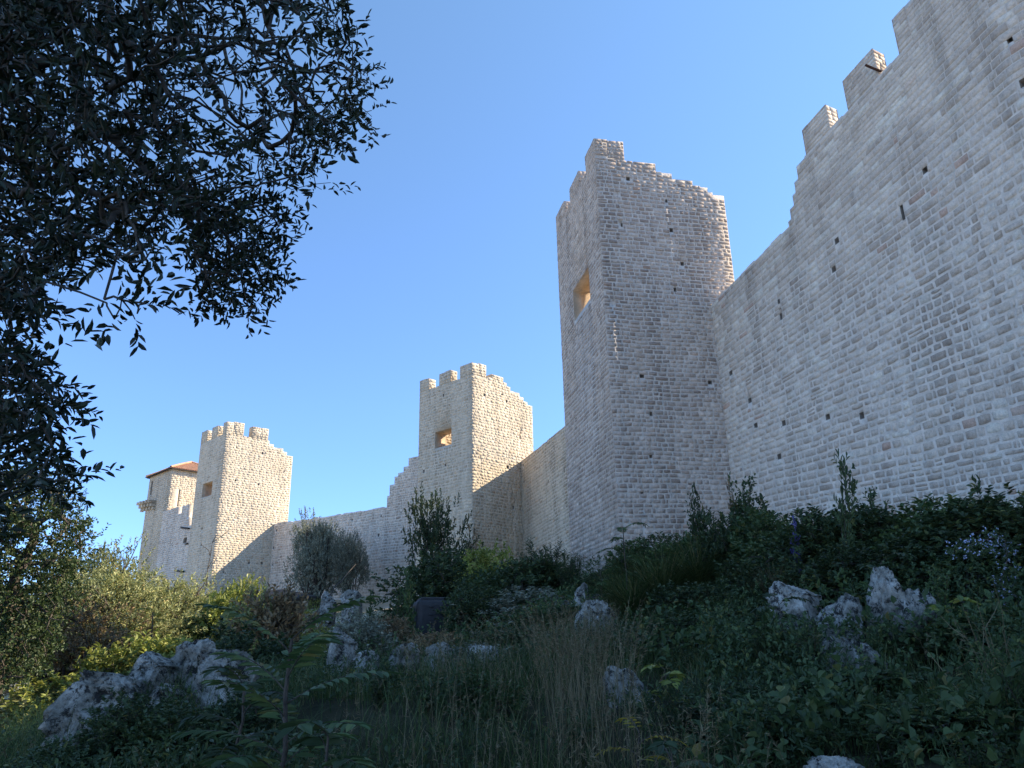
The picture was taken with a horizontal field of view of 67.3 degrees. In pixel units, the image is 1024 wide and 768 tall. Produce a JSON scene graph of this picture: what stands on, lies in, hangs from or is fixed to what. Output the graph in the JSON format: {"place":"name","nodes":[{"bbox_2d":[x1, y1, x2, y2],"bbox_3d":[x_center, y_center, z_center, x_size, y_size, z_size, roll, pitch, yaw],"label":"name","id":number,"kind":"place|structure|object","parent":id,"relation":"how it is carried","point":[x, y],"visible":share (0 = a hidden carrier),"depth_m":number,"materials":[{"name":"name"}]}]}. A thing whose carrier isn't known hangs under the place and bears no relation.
{"place":"outdoors","nodes":[
{"label":"outdoors","id":0,"kind":"place"},
{"bbox_2d":[0,0,909,601],"label":"sky","id":1,"kind":"structure","parent":0,"point":[444,257],"materials":[{"name":"blue"}]},
{"bbox_2d":[0,560,1023,767],"bbox_3d":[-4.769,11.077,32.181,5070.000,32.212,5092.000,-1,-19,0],"label":"ground","id":2,"kind":"structure","parent":0,"point":[325,711],"depth_m":7.20,"materials":[{"name":"plant"}]},
{"bbox_2d":[0,680,73,746],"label":"leafy bush","id":3,"kind":"object","parent":2,"relation":"on","point":[21,699],"visible":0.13,"depth_m":18.78,"materials":[{"name":"green plant"}]},
{"bbox_2d":[0,454,110,700],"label":"leafy tree","id":4,"kind":"object","parent":2,"relation":"on","point":[15,598],"visible":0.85,"depth_m":19.27,"materials":[{"name":"green plant"}]},
{"bbox_2d":[1,729,115,767],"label":"weed clump","id":5,"kind":"object","parent":2,"relation":"on","point":[69,749],"visible":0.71,"depth_m":6.12,"materials":[{"name":"green plant"}]},
{"bbox_2d":[0,654,118,721],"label":"leafy bush","id":6,"kind":"object","parent":2,"relation":"on","point":[43,683],"visible":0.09,"depth_m":19.04,"materials":[{"name":"green plant"}]},
{"bbox_2d":[0,589,157,727],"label":"olive bush","id":7,"kind":"object","parent":2,"relation":"on","point":[81,630],"visible":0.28,"depth_m":26.91,"materials":[{"name":"green plant"}]},
{"bbox_2d":[2,531,155,691],"bbox_3d":[-17.288,9.913,32.222,6.431,7.202,6.788,-9,-21,22],"label":"olive bush","id":8,"kind":"object","parent":2,"relation":"on","point":[96,557],"visible":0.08,"depth_m":32.28,"materials":[{"name":"green plant"}]},
{"bbox_2d":[0,563,180,694],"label":"olive bush","id":9,"kind":"object","parent":2,"relation":"on","point":[113,593],"visible":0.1,"depth_m":29.71,"materials":[{"name":"green plant"}]},
{"bbox_2d":[38,669,143,749],"bbox_3d":[-4.067,3.378,7.709,1.059,0.914,0.690,21,-21,-1],"label":"limestone rock","id":10,"kind":"object","parent":2,"relation":"on","point":[85,686],"visible":0.45,"depth_m":7.54,"materials":[{"name":"stone"}]},
{"bbox_2d":[26,596,189,682],"bbox_3d":[-15.198,10.066,28.615,5.202,4.236,5.458,-14,-23,33],"label":"olive bush","id":11,"kind":"object","parent":2,"relation":"on","point":[139,623],"visible":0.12,"depth_m":28.64,"materials":[{"name":"green plant"}]},
{"bbox_2d":[72,636,173,679],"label":"leafy bush","id":12,"kind":"object","parent":2,"relation":"on","point":[102,652],"visible":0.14,"depth_m":19.66,"materials":[{"name":"green plant"}]},
{"bbox_2d":[68,687,203,767],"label":"weed clump","id":13,"kind":"object","parent":2,"relation":"on","point":[129,712],"visible":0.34,"depth_m":6.48,"materials":[{"name":"green plant"}]},
{"bbox_2d":[80,627,192,675],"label":"leafy bush","id":14,"kind":"object","parent":2,"relation":"on","point":[169,639],"visible":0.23,"depth_m":20.09,"materials":[{"name":"green plant"}]},
{"bbox_2d":[74,557,216,645],"bbox_3d":[-15.554,9.893,31.660,8.186,5.665,7.803,-14,-23,31],"label":"olive bush","id":15,"kind":"object","parent":2,"relation":"on","point":[170,594],"visible":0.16,"depth_m":30.93,"materials":[{"name":"green plant"}]},
{"bbox_2d":[128,651,181,698],"bbox_3d":[-3.851,3.256,8.314,0.779,0.709,0.897,-9,-21,21],"label":"limestone rock","id":16,"kind":"object","parent":2,"relation":"on","point":[146,662],"visible":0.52,"depth_m":8.09,"materials":[{"name":"stone"}]},
{"bbox_2d":[136,461,197,585],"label":"tiled tower","id":17,"kind":"structure","parent":2,"relation":"on","point":[171,487],"depth_m":67.39,"materials":[{"name":"beige stone"}]},
{"bbox_2d":[0,595,338,747],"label":"sunlit scrub","id":18,"kind":"object","parent":2,"relation":"on","point":[39,716],"visible":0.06,"depth_m":17.65,"materials":[{"name":"green plant"}]},
{"bbox_2d":[154,504,192,590],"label":"curtain wall","id":19,"kind":"structure","parent":2,"relation":"on","point":[172,554],"depth_m":62.89,"materials":[{"name":"grey stone"}]},
{"bbox_2d":[133,570,223,632],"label":"olive bush","id":20,"kind":"object","parent":2,"relation":"on","point":[184,596],"visible":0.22,"depth_m":33.12,"materials":[{"name":"green plant"}]},
{"bbox_2d":[117,696,270,767],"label":"weed clump","id":21,"kind":"object","parent":2,"relation":"on","point":[146,724],"visible":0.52,"depth_m":6.21,"materials":[{"name":"green plant"}]},
{"bbox_2d":[171,638,216,693],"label":"limestone rock","id":22,"kind":"object","parent":2,"relation":"on","point":[187,652],"visible":0.35,"depth_m":8.27,"materials":[{"name":"stone"}]},
{"bbox_2d":[0,0,396,542],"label":"evergreen oak","id":23,"kind":"object","parent":2,"relation":"on","point":[32,24],"visible":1,"depth_m":2.96,"materials":[{"name":"green plant"}]},
{"bbox_2d":[185,580,263,639],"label":"leafy bush","id":24,"kind":"object","parent":2,"relation":"on","point":[222,601],"visible":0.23,"depth_m":31.13,"materials":[{"name":"green plant"}]},
{"bbox_2d":[190,649,261,713],"bbox_3d":[-2.922,3.161,7.867,0.767,0.859,0.445,10,-22,-28],"label":"limestone rock","id":25,"kind":"object","parent":2,"relation":"on","point":[208,661],"visible":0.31,"depth_m":7.78,"materials":[{"name":"stone"}]},
{"bbox_2d":[173,666,299,767],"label":"feather leaf sapling","id":26,"kind":"object","parent":2,"relation":"on","point":[235,747],"visible":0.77,"depth_m":4.53,"materials":[{"name":"green plant"}]},
{"bbox_2d":[178,685,295,757],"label":"weed clump","id":27,"kind":"object","parent":2,"relation":"on","point":[232,709],"visible":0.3,"depth_m":6.56,"materials":[{"name":"green plant"}]},
{"bbox_2d":[183,421,292,602],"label":"square tower","id":28,"kind":"structure","parent":2,"relation":"on","point":[242,489],"depth_m":57.99,"materials":[{"name":"beige stone"}]},
{"bbox_2d":[212,573,294,648],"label":"leafy bush","id":29,"kind":"object","parent":2,"relation":"on","point":[249,589],"visible":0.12,"depth_m":20.70,"materials":[{"name":"green plant"}]},
{"bbox_2d":[206,615,319,680],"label":"leafy bush","id":30,"kind":"object","parent":2,"relation":"on","point":[266,647],"visible":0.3,"depth_m":13.21,"materials":[{"name":"green plant"}]},
{"bbox_2d":[219,579,325,663],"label":"leafy bush","id":31,"kind":"object","parent":2,"relation":"on","point":[287,619],"visible":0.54,"depth_m":20.04,"materials":[{"name":"green plant"}]},
{"bbox_2d":[163,595,405,767],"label":"feather leaf sapling","id":32,"kind":"object","parent":2,"relation":"on","point":[248,760],"visible":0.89,"depth_m":4.05,"materials":[{"name":"green plant"}]},
{"bbox_2d":[279,506,344,608],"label":"bush","id":33,"kind":"object","parent":2,"relation":"on","point":[316,547],"visible":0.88,"depth_m":48.72,"materials":[{"name":"green plant"}]},
{"bbox_2d":[275,719,375,767],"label":"feather leaf sapling","id":34,"kind":"object","parent":2,"relation":"on","point":[309,727],"visible":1,"depth_m":3.65,"materials":[{"name":"green plant"}]},
{"bbox_2d":[326,627,357,678],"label":"limestone rock","id":35,"kind":"object","parent":2,"relation":"on","point":[347,645],"visible":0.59,"depth_m":10.52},
{"bbox_2d":[269,456,417,601],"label":"curtain wall","id":36,"kind":"structure","parent":2,"relation":"on","point":[380,530],"depth_m":52.28,"materials":[{"name":"grey stone"}]},
{"bbox_2d":[326,526,371,596],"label":"climbing shrub","id":37,"kind":"object","parent":2,"relation":"on","point":[345,558],"visible":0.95,"depth_m":47.47,"materials":[{"name":"green plant"}]},
{"bbox_2d":[322,607,397,665],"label":"leafy bush","id":38,"kind":"object","parent":2,"relation":"on","point":[353,629],"visible":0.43,"depth_m":15.50,"materials":[{"name":"green plant"}]},
{"bbox_2d":[0,585,763,767],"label":"leafy undergrowth","id":39,"kind":"object","parent":2,"relation":"on","point":[125,761],"visible":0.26,"depth_m":6.36,"materials":[{"name":"green plant"}]},
{"bbox_2d":[367,613,422,655],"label":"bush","id":40,"kind":"object","parent":2,"relation":"on","point":[388,619],"visible":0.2,"depth_m":16.95,"materials":[{"name":"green plant"}]},
{"bbox_2d":[366,543,485,621],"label":"leafy bush","id":41,"kind":"object","parent":2,"relation":"on","point":[428,583],"visible":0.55,"depth_m":24.75,"materials":[{"name":"green plant"}]},
{"bbox_2d":[402,481,471,576],"bbox_3d":[-3.221,7.454,33.391,3.162,6.616,2.470,-9,-21,22],"label":"leafy tree","id":42,"kind":"object","parent":2,"relation":"on","point":[437,536],"visible":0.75,"depth_m":33.50,"materials":[{"name":"green plant"}]},
{"bbox_2d":[412,597,466,640],"bbox_3d":[-1.741,5.793,18.538,1.250,1.215,1.022,3,-20,-13],"label":"slotted container","id":43,"kind":"object","parent":2,"relation":"on","point":[425,608],"visible":0.46,"depth_m":18.10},
{"bbox_2d":[279,543,637,664],"bbox_3d":[-4.003,8.264,28.838,22.412,5.335,30.552,-1,-19,0],"label":"bank scrub","id":44,"kind":"object","parent":2,"relation":"on","point":[564,592],"visible":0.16,"depth_m":15.64,"materials":[{"name":"green plant"}]},
{"bbox_2d":[434,577,499,645],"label":"leafy bush","id":45,"kind":"object","parent":2,"relation":"on","point":[465,598],"visible":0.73,"depth_m":16.88,"materials":[{"name":"green plant"}]},
{"bbox_2d":[416,362,532,595],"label":"square tower","id":46,"kind":"structure","parent":2,"relation":"on","point":[475,436],"depth_m":44.60,"materials":[{"name":"beige stone"}]},
{"bbox_2d":[435,666,529,722],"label":"weed clump","id":47,"kind":"object","parent":2,"relation":"on","point":[485,689],"visible":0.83,"depth_m":7.62,"materials":[{"name":"green plant"}]},
{"bbox_2d":[453,538,513,581],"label":"yellow green bush","id":48,"kind":"object","parent":2,"relation":"on","point":[482,557],"visible":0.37,"depth_m":29.04,"materials":[{"name":"green plant"}]},
{"bbox_2d":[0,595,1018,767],"bbox_3d":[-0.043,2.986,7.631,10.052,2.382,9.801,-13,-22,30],"label":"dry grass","id":49,"kind":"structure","parent":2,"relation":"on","point":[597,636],"depth_m":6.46,"materials":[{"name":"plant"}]},
{"bbox_2d":[447,585,572,632],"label":"leafy bush","id":50,"kind":"object","parent":2,"relation":"on","point":[511,599],"visible":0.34,"depth_m":16.98,"materials":[{"name":"green plant"}]},
{"bbox_2d":[455,554,565,597],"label":"leafy shrub","id":51,"kind":"object","parent":2,"relation":"on","point":[505,578],"visible":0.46,"depth_m":22.72,"materials":[{"name":"green plant"}]},
{"bbox_2d":[0,603,1023,767],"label":"pale weeds","id":52,"kind":"object","parent":2,"relation":"on","point":[929,714],"visible":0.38,"depth_m":5.22,"materials":[{"name":"green plant"}]},
{"bbox_2d":[462,623,589,654],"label":"leafy bush","id":53,"kind":"object","parent":2,"relation":"on","point":[505,633],"visible":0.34,"depth_m":11.93,"materials":[{"name":"green plant"}]},
{"bbox_2d":[493,604,581,627],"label":"leafy bush","id":54,"kind":"object","parent":2,"relation":"on","point":[540,613],"visible":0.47,"depth_m":15.02,"materials":[{"name":"green plant"}]},
{"bbox_2d":[521,426,570,567],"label":"curtain wall","id":55,"kind":"structure","parent":2,"relation":"on","point":[545,510],"depth_m":42.10,"materials":[{"name":"beige stone"}]},
{"bbox_2d":[521,537,581,599],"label":"upright shrub","id":56,"kind":"object","parent":2,"relation":"on","point":[546,564],"visible":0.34,"depth_m":23.23,"materials":[{"name":"green plant"}]},
{"bbox_2d":[553,551,583,598],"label":"upright shrub","id":57,"kind":"object","parent":2,"relation":"on","point":[570,570],"visible":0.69,"depth_m":22.34,"materials":[{"name":"green plant"}]},
{"bbox_2d":[574,599,617,643],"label":"limestone rock","id":58,"kind":"object","parent":2,"relation":"on","point":[604,608],"visible":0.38,"depth_m":13.41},
{"bbox_2d":[560,561,680,625],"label":"grass tussock","id":59,"kind":"object","parent":2,"relation":"on","point":[637,594],"depth_m":14.23,"materials":[{"name":"plant"}]},
{"bbox_2d":[600,666,654,708],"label":"limestone rock","id":60,"kind":"object","parent":2,"relation":"on","point":[626,676],"visible":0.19,"depth_m":8.18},
{"bbox_2d":[602,537,656,583],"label":"bramble bush","id":61,"kind":"object","parent":2,"relation":"on","point":[614,560],"visible":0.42,"depth_m":20.04,"materials":[{"name":"green plant"}]},
{"bbox_2d":[556,138,734,578],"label":"tower","id":62,"kind":"structure","parent":2,"relation":"on","point":[645,271],"depth_m":29.88,"materials":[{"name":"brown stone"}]},
{"bbox_2d":[580,538,736,617],"bbox_3d":[2.878,3.717,14.802,4.401,1.536,4.251,11,-23,-32],"label":"grass tussock","id":63,"kind":"object","parent":2,"relation":"on","point":[678,580],"depth_m":14.49,"materials":[{"name":"plant"}]},
{"bbox_2d":[604,610,734,660],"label":"bramble bush","id":64,"kind":"object","parent":2,"relation":"on","point":[675,621],"visible":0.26,"depth_m":10.28,"materials":[{"name":"green plant"}]},
{"bbox_2d":[596,524,745,593],"bbox_3d":[3.532,3.581,14.933,4.401,1.541,4.251,0,-19,-2],"label":"grass tussock","id":65,"kind":"object","parent":2,"relation":"on","point":[701,570],"depth_m":14.56,"materials":[{"name":"plant"}]},
{"bbox_2d":[645,527,717,570],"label":"bramble bush","id":66,"kind":"object","parent":2,"relation":"on","point":[687,539],"visible":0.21,"depth_m":18.22,"materials":[{"name":"green plant"}]},
{"bbox_2d":[645,739,717,767],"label":"feather leaf sapling","id":67,"kind":"object","parent":2,"relation":"on","point":[660,746],"visible":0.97,"depth_m":4.39,"materials":[{"name":"green plant"}]},
{"bbox_2d":[645,579,764,613],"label":"bramble bush","id":68,"kind":"object","parent":2,"relation":"on","point":[684,594],"visible":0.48,"depth_m":12.41,"materials":[{"name":"green plant"}]},
{"bbox_2d":[665,599,769,642],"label":"bramble bush","id":69,"kind":"object","parent":2,"relation":"on","point":[736,610],"visible":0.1,"depth_m":10.70,"materials":[{"name":"green plant"}]},
{"bbox_2d":[684,507,751,578],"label":"leafy shrub","id":70,"kind":"object","parent":2,"relation":"on","point":[722,538],"visible":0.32,"depth_m":15.22,"materials":[{"name":"green plant"}]},
{"bbox_2d":[663,680,795,739],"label":"bramble bush","id":71,"kind":"object","parent":2,"relation":"on","point":[749,684],"visible":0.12,"depth_m":6.42,"materials":[{"name":"green plant"}]},
{"bbox_2d":[713,553,800,612],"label":"bramble bush","id":72,"kind":"object","parent":2,"relation":"on","point":[746,572],"visible":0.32,"depth_m":12.81,"materials":[{"name":"green plant"}]},
{"bbox_2d":[722,507,815,573],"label":"bramble bush","id":73,"kind":"object","parent":2,"relation":"on","point":[759,524],"visible":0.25,"depth_m":14.51,"materials":[{"name":"green plant"}]},
{"bbox_2d":[744,615,795,681],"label":"thin shrub","id":74,"kind":"object","parent":2,"relation":"on","point":[755,649],"visible":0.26,"depth_m":7.92,"materials":[{"name":"green plant"}]},
{"bbox_2d":[690,698,856,767],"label":"weed clump","id":75,"kind":"object","parent":2,"relation":"on","point":[779,733],"visible":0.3,"depth_m":5.67,"materials":[{"name":"green plant"}]},
{"bbox_2d":[729,507,857,583],"bbox_3d":[5.093,2.964,13.315,2.154,1.574,2.163,15,-25,-39],"label":"bramble bush","id":76,"kind":"object","parent":2,"relation":"on","point":[805,552],"visible":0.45,"depth_m":13.16,"materials":[{"name":"green plant"}]},
{"bbox_2d":[766,581,821,639],"bbox_3d":[3.475,2.801,9.448,0.630,0.780,0.681,15,-25,-38],"label":"limestone rock","id":77,"kind":"object","parent":2,"relation":"on","point":[782,591],"visible":0.6,"depth_m":9.28,"materials":[{"name":"stone"}]},
{"bbox_2d":[791,616,826,671],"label":"thin shrub","id":78,"kind":"object","parent":2,"relation":"on","point":[817,646],"visible":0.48,"depth_m":7.44,"materials":[{"name":"green plant"}]},
{"bbox_2d":[618,567,1023,767],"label":"ivy","id":79,"kind":"object","parent":2,"relation":"on","point":[878,718],"visible":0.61,"depth_m":5.12,"materials":[{"name":"green plant"}]},
{"bbox_2d":[759,537,882,607],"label":"bramble bush","id":80,"kind":"object","parent":2,"relation":"on","point":[831,561],"visible":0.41,"depth_m":11.44,"materials":[{"name":"green plant"}]},
{"bbox_2d":[803,755,864,767],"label":"limestone rock","id":81,"kind":"object","parent":2,"relation":"on","point":[821,761],"visible":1,"depth_m":4.38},
{"bbox_2d":[814,592,866,642],"bbox_3d":[3.715,2.805,8.739,0.608,0.850,0.863,-12,-22,27],"label":"limestone rock","id":82,"kind":"object","parent":2,"relation":"on","point":[845,603],"visible":0.28,"depth_m":8.53,"materials":[{"name":"stone"}]},
{"bbox_2d":[778,503,905,569],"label":"bramble bush","id":83,"kind":"object","parent":2,"relation":"on","point":[806,536],"visible":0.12,"depth_m":13.16,"materials":[{"name":"green plant"}]},
{"bbox_2d":[831,448,856,574],"bbox_3d":[5.145,2.294,11.795,0.364,2.606,0.409,-8,-19,39],"label":"young sapling","id":84,"kind":"object","parent":2,"relation":"on","point":[846,525],"visible":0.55,"depth_m":11.86,"materials":[{"name":"green plant"}]},
{"bbox_2d":[813,635,891,671],"bbox_3d":[3.389,2.840,7.663,0.766,0.656,1.133,-1,-19,0],"label":"limestone rock","id":85,"kind":"object","parent":2,"relation":"on","point":[866,648],"visible":0.25,"depth_m":7.46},
{"bbox_2d":[691,490,1023,767],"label":"bramble","id":86,"kind":"object","parent":2,"relation":"on","point":[721,618],"visible":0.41,"depth_m":7.29,"materials":[{"name":"green plant"}]},
{"bbox_2d":[938,517,1009,566],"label":"flowering stem","id":87,"kind":"object","parent":86,"relation":"on","point":[969,548],"visible":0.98,"depth_m":8.96,"materials":[{"name":"blue plant"}]},
{"bbox_2d":[984,528,1023,604],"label":"flowering stem","id":88,"kind":"object","parent":86,"relation":"attached to","point":[1005,570],"visible":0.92,"depth_m":8.51,"materials":[{"name":"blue plant"}]},
{"bbox_2d":[771,668,958,696],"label":"bramble bush","id":89,"kind":"object","parent":2,"relation":"on","point":[884,673],"visible":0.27,"depth_m":6.66,"materials":[{"name":"green plant"}]},
{"bbox_2d":[711,0,1023,539],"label":"curtain wall","id":90,"kind":"structure","parent":2,"relation":"on","point":[867,305],"depth_m":23.27,"materials":[{"name":"grey stone"}]},
{"bbox_2d":[819,503,923,583],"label":"bramble bush","id":91,"kind":"object","parent":2,"relation":"on","point":[872,521],"visible":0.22,"depth_m":12.38,"materials":[{"name":"green plant"}]},
{"bbox_2d":[865,566,905,657],"bbox_3d":[4.138,2.571,8.514,0.418,1.095,0.555,-1,-19,0],"label":"limestone rock","id":92,"kind":"object","parent":2,"relation":"on","point":[884,583],"visible":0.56,"depth_m":8.48,"materials":[{"name":"stone"}]},
{"bbox_2d":[857,716,919,767],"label":"weed clump","id":93,"kind":"object","parent":2,"relation":"on","point":[891,745],"visible":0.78,"depth_m":4.99,"materials":[{"name":"green plant"}]},
{"bbox_2d":[832,688,994,748],"bbox_3d":[3.252,2.521,5.818,1.527,0.408,1.521,6,-21,-20],"label":"bramble bush","id":94,"kind":"object","parent":2,"relation":"on","point":[889,713],"visible":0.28,"depth_m":5.59,"materials":[{"name":"green plant"}]},
{"bbox_2d":[892,588,944,660],"bbox_3d":[4.372,2.906,8.255,0.566,1.398,0.528,-2,-19,3],"label":"limestone rock","id":95,"kind":"object","parent":2,"relation":"on","point":[912,602],"visible":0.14,"depth_m":8.24,"materials":[{"name":"stone"}]},
{"bbox_2d":[845,529,1023,607],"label":"bramble bush","id":96,"kind":"object","parent":2,"relation":"on","point":[920,551],"visible":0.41,"depth_m":10.32,"materials":[{"name":"green plant"}]},
{"bbox_2d":[858,627,1022,659],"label":"bramble bush","id":97,"kind":"object","parent":2,"relation":"on","point":[931,648],"visible":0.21,"depth_m":7.72,"materials":[{"name":"green plant"}]},
{"bbox_2d":[869,488,1023,563],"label":"bramble bush","id":98,"kind":"object","parent":2,"relation":"on","point":[929,504],"visible":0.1,"depth_m":11.42,"materials":[{"name":"green plant"}]},
{"bbox_2d":[879,481,1023,590],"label":"bramble bush","id":99,"kind":"object","parent":2,"relation":"on","point":[927,515],"visible":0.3,"depth_m":10.49,"materials":[{"name":"green plant"}]},
{"bbox_2d":[900,541,1023,611],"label":"bramble bush","id":100,"kind":"object","parent":2,"relation":"on","point":[992,561],"visible":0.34,"depth_m":9.57,"materials":[{"name":"green plant"}]},
{"bbox_2d":[904,678,1023,766],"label":"bramble bush","id":101,"kind":"object","parent":2,"relation":"on","point":[1006,711],"visible":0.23,"depth_m":5.11,"materials":[{"name":"green plant"}]},
{"bbox_2d":[907,604,1023,661],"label":"bramble bush","id":102,"kind":"object","parent":2,"relation":"on","point":[966,627],"visible":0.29,"depth_m":7.44,"materials":[{"name":"green plant"}]},
{"bbox_2d":[923,499,1023,589],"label":"bramble bush","id":103,"kind":"object","parent":2,"relation":"on","point":[943,531],"visible":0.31,"depth_m":10.25,"materials":[{"name":"green plant"}]},
{"bbox_2d":[942,724,1018,767],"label":"weed clump","id":104,"kind":"object","parent":2,"relation":"on","point":[975,762],"visible":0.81,"depth_m":4.40,"materials":[{"name":"green plant"}]},
{"bbox_2d":[969,635,1023,767],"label":"thin shrub","id":105,"kind":"object","parent":2,"relation":"on","point":[1016,685],"visible":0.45,"depth_m":5.05,"materials":[{"name":"green plant"}]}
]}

